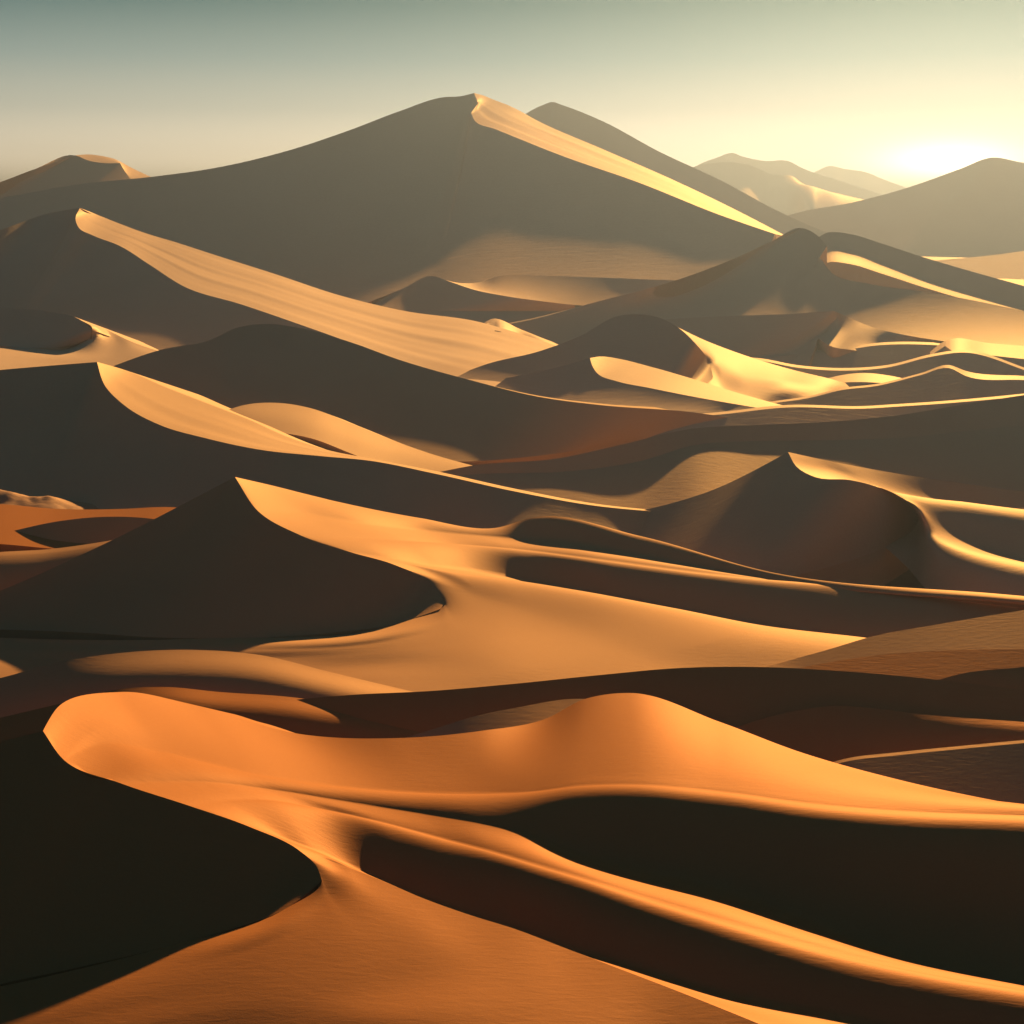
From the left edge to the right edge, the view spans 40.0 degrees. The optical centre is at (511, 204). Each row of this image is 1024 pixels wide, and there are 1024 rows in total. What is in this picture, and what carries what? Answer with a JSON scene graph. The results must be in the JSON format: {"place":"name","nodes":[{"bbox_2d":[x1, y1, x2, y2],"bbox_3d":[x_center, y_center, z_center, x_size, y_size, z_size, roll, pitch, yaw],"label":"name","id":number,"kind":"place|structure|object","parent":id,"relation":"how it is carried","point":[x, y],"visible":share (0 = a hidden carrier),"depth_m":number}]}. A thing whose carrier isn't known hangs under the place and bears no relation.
{"place":"outdoors","nodes":[
{"label":"outdoors","id":0,"kind":"place"},
{"bbox_2d":[0,540,111,589],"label":"sand dune","id":1,"kind":"structure","parent":0,"point":[16,567],"depth_m":168.97},
{"bbox_2d":[0,154,149,197],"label":"sand dune","id":2,"kind":"structure","parent":0,"point":[67,170],"depth_m":1054.79},
{"bbox_2d":[0,308,157,369],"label":"sand dune","id":3,"kind":"structure","parent":0,"point":[33,338],"depth_m":384.42},
{"bbox_2d":[15,517,152,543],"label":"sand dune","id":4,"kind":"structure","parent":0,"point":[91,530],"depth_m":181.67},
{"bbox_2d":[0,504,176,551],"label":"sand dune","id":5,"kind":"structure","parent":0,"point":[13,518],"depth_m":189.10},
{"bbox_2d":[0,489,97,509],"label":"rock outcrop","id":6,"kind":"object","parent":5,"relation":"on","point":[13,498],"visible":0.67,"depth_m":201.92},
{"bbox_2d":[0,650,412,717],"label":"sand dune","id":7,"kind":"structure","parent":0,"point":[64,681],"depth_m":130.60},
{"bbox_2d":[0,687,419,741],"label":"sand dune","id":8,"kind":"structure","parent":0,"point":[294,715],"depth_m":121.46},
{"bbox_2d":[0,208,555,385],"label":"sand dune","id":9,"kind":"structure","parent":0,"point":[158,293],"depth_m":473.22},
{"bbox_2d":[0,362,650,535],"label":"sand dune","id":10,"kind":"structure","parent":0,"point":[98,435],"depth_m":215.91},
{"bbox_2d":[229,403,472,471],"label":"sand dune","id":11,"kind":"structure","parent":0,"point":[321,429],"depth_m":245.70},
{"bbox_2d":[0,93,782,302],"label":"sand dune","id":12,"kind":"structure","parent":0,"point":[472,188],"depth_m":744.09},
{"bbox_2d":[113,324,727,464],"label":"sand dune","id":13,"kind":"structure","parent":0,"point":[452,417],"depth_m":272.26},
{"bbox_2d":[406,699,583,737],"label":"sand dune","id":14,"kind":"structure","parent":0,"point":[519,716],"depth_m":115.89},
{"bbox_2d":[0,692,1023,1023],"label":"sand dune","id":15,"kind":"structure","parent":0,"point":[624,858],"depth_m":90.27},
{"bbox_2d":[0,477,1023,691],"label":"sand dune","id":16,"kind":"structure","parent":0,"point":[404,602],"depth_m":151.85},
{"bbox_2d":[0,0,1023,187],"label":"sky","id":17,"kind":"structure","parent":0,"point":[905,93]},
{"bbox_2d":[368,275,674,322],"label":"sand dune","id":18,"kind":"structure","parent":0,"point":[510,298],"depth_m":541.13},
{"bbox_2d":[485,319,558,344],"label":"sand dune","id":19,"kind":"structure","parent":0,"point":[501,324],"depth_m":484.81},
{"bbox_2d":[494,357,779,412],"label":"sand dune","id":20,"kind":"structure","parent":0,"point":[608,380],"depth_m":303.52},
{"bbox_2d":[457,314,848,401],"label":"sand dune","id":21,"kind":"structure","parent":0,"point":[654,342],"depth_m":344.99},
{"bbox_2d":[298,667,1023,732],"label":"sand dune","id":22,"kind":"structure","parent":0,"point":[735,697],"depth_m":123.78},
{"bbox_2d":[526,102,825,236],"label":"sand dune","id":23,"kind":"structure","parent":0,"point":[589,129],"depth_m":1251.89},
{"bbox_2d":[442,395,1023,508],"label":"sand dune","id":24,"kind":"structure","parent":0,"point":[979,443],"depth_m":228.07},
{"bbox_2d":[509,228,1023,345],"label":"sand dune","id":25,"kind":"structure","parent":0,"point":[789,272],"depth_m":494.41},
{"bbox_2d":[693,162,862,215],"bbox_3d":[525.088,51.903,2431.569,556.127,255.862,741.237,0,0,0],"label":"sand dune","id":26,"kind":"structure","parent":0,"point":[787,195],"depth_m":2425.34},
{"bbox_2d":[697,153,881,199],"bbox_3d":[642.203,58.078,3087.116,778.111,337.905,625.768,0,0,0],"label":"sand dune","id":27,"kind":"structure","parent":0,"point":[800,174],"depth_m":2978.45},
{"bbox_2d":[664,311,943,365],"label":"sand dune","id":28,"kind":"structure","parent":0,"point":[806,336],"depth_m":432.00},
{"bbox_2d":[639,452,1023,595],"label":"sand dune","id":29,"kind":"structure","parent":0,"point":[795,515],"depth_m":185.58},
{"bbox_2d":[649,394,1023,437],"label":"sand dune","id":30,"kind":"structure","parent":0,"point":[783,414],"depth_m":278.79},
{"bbox_2d":[762,342,940,367],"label":"sand dune","id":31,"kind":"structure","parent":0,"point":[876,354],"depth_m":418.60},
{"bbox_2d":[814,166,905,194],"bbox_3d":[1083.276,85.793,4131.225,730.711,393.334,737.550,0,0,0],"label":"sand dune","id":32,"kind":"structure","parent":0,"point":[868,181],"depth_m":3959.84},
{"bbox_2d":[829,373,900,386],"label":"sand dune","id":33,"kind":"structure","parent":0,"point":[856,379],"depth_m":354.63},
{"bbox_2d":[736,706,1023,761],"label":"sand dune","id":34,"kind":"structure","parent":0,"point":[832,733],"depth_m":118.92},
{"bbox_2d":[754,350,1023,377],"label":"sand dune","id":35,"kind":"structure","parent":0,"point":[975,362],"depth_m":370.00},
{"bbox_2d":[768,610,1023,667],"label":"sand dune","id":36,"kind":"structure","parent":0,"point":[1002,631],"depth_m":137.88},
{"bbox_2d":[772,365,1023,405],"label":"sand dune","id":37,"kind":"structure","parent":0,"point":[945,383],"depth_m":314.17},
{"bbox_2d":[788,158,1023,254],"bbox_3d":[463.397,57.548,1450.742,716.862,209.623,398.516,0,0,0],"label":"sand dune","id":38,"kind":"structure","parent":0,"point":[977,207],"depth_m":1347.47},
{"bbox_2d":[800,649,1023,679],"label":"sand dune","id":39,"kind":"structure","parent":0,"point":[937,665],"depth_m":132.34},
{"bbox_2d":[820,232,1023,310],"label":"sand dune","id":40,"kind":"structure","parent":0,"point":[852,257],"depth_m":566.94},
{"bbox_2d":[834,740,1023,803],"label":"sand dune","id":41,"kind":"structure","parent":0,"point":[993,771],"depth_m":110.38},
{"bbox_2d":[883,254,1023,588],"bbox_3d":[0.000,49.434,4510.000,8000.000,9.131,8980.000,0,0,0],"label":"desert floor","id":42,"kind":"structure","parent":0,"point":[907,579],"depth_m":198.02},
{"bbox_2d":[930,338,1023,366],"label":"sand dune","id":43,"kind":"structure","parent":0,"point":[1013,354],"depth_m":408.38},
{"bbox_2d":[934,251,1023,279],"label":"sand dune","id":44,"kind":"structure","parent":0,"point":[1006,266],"depth_m":884.44},
{"bbox_2d":[940,667,1023,689],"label":"sand dune","id":45,"kind":"structure","parent":0,"point":[1012,678],"depth_m":129.60}
]}

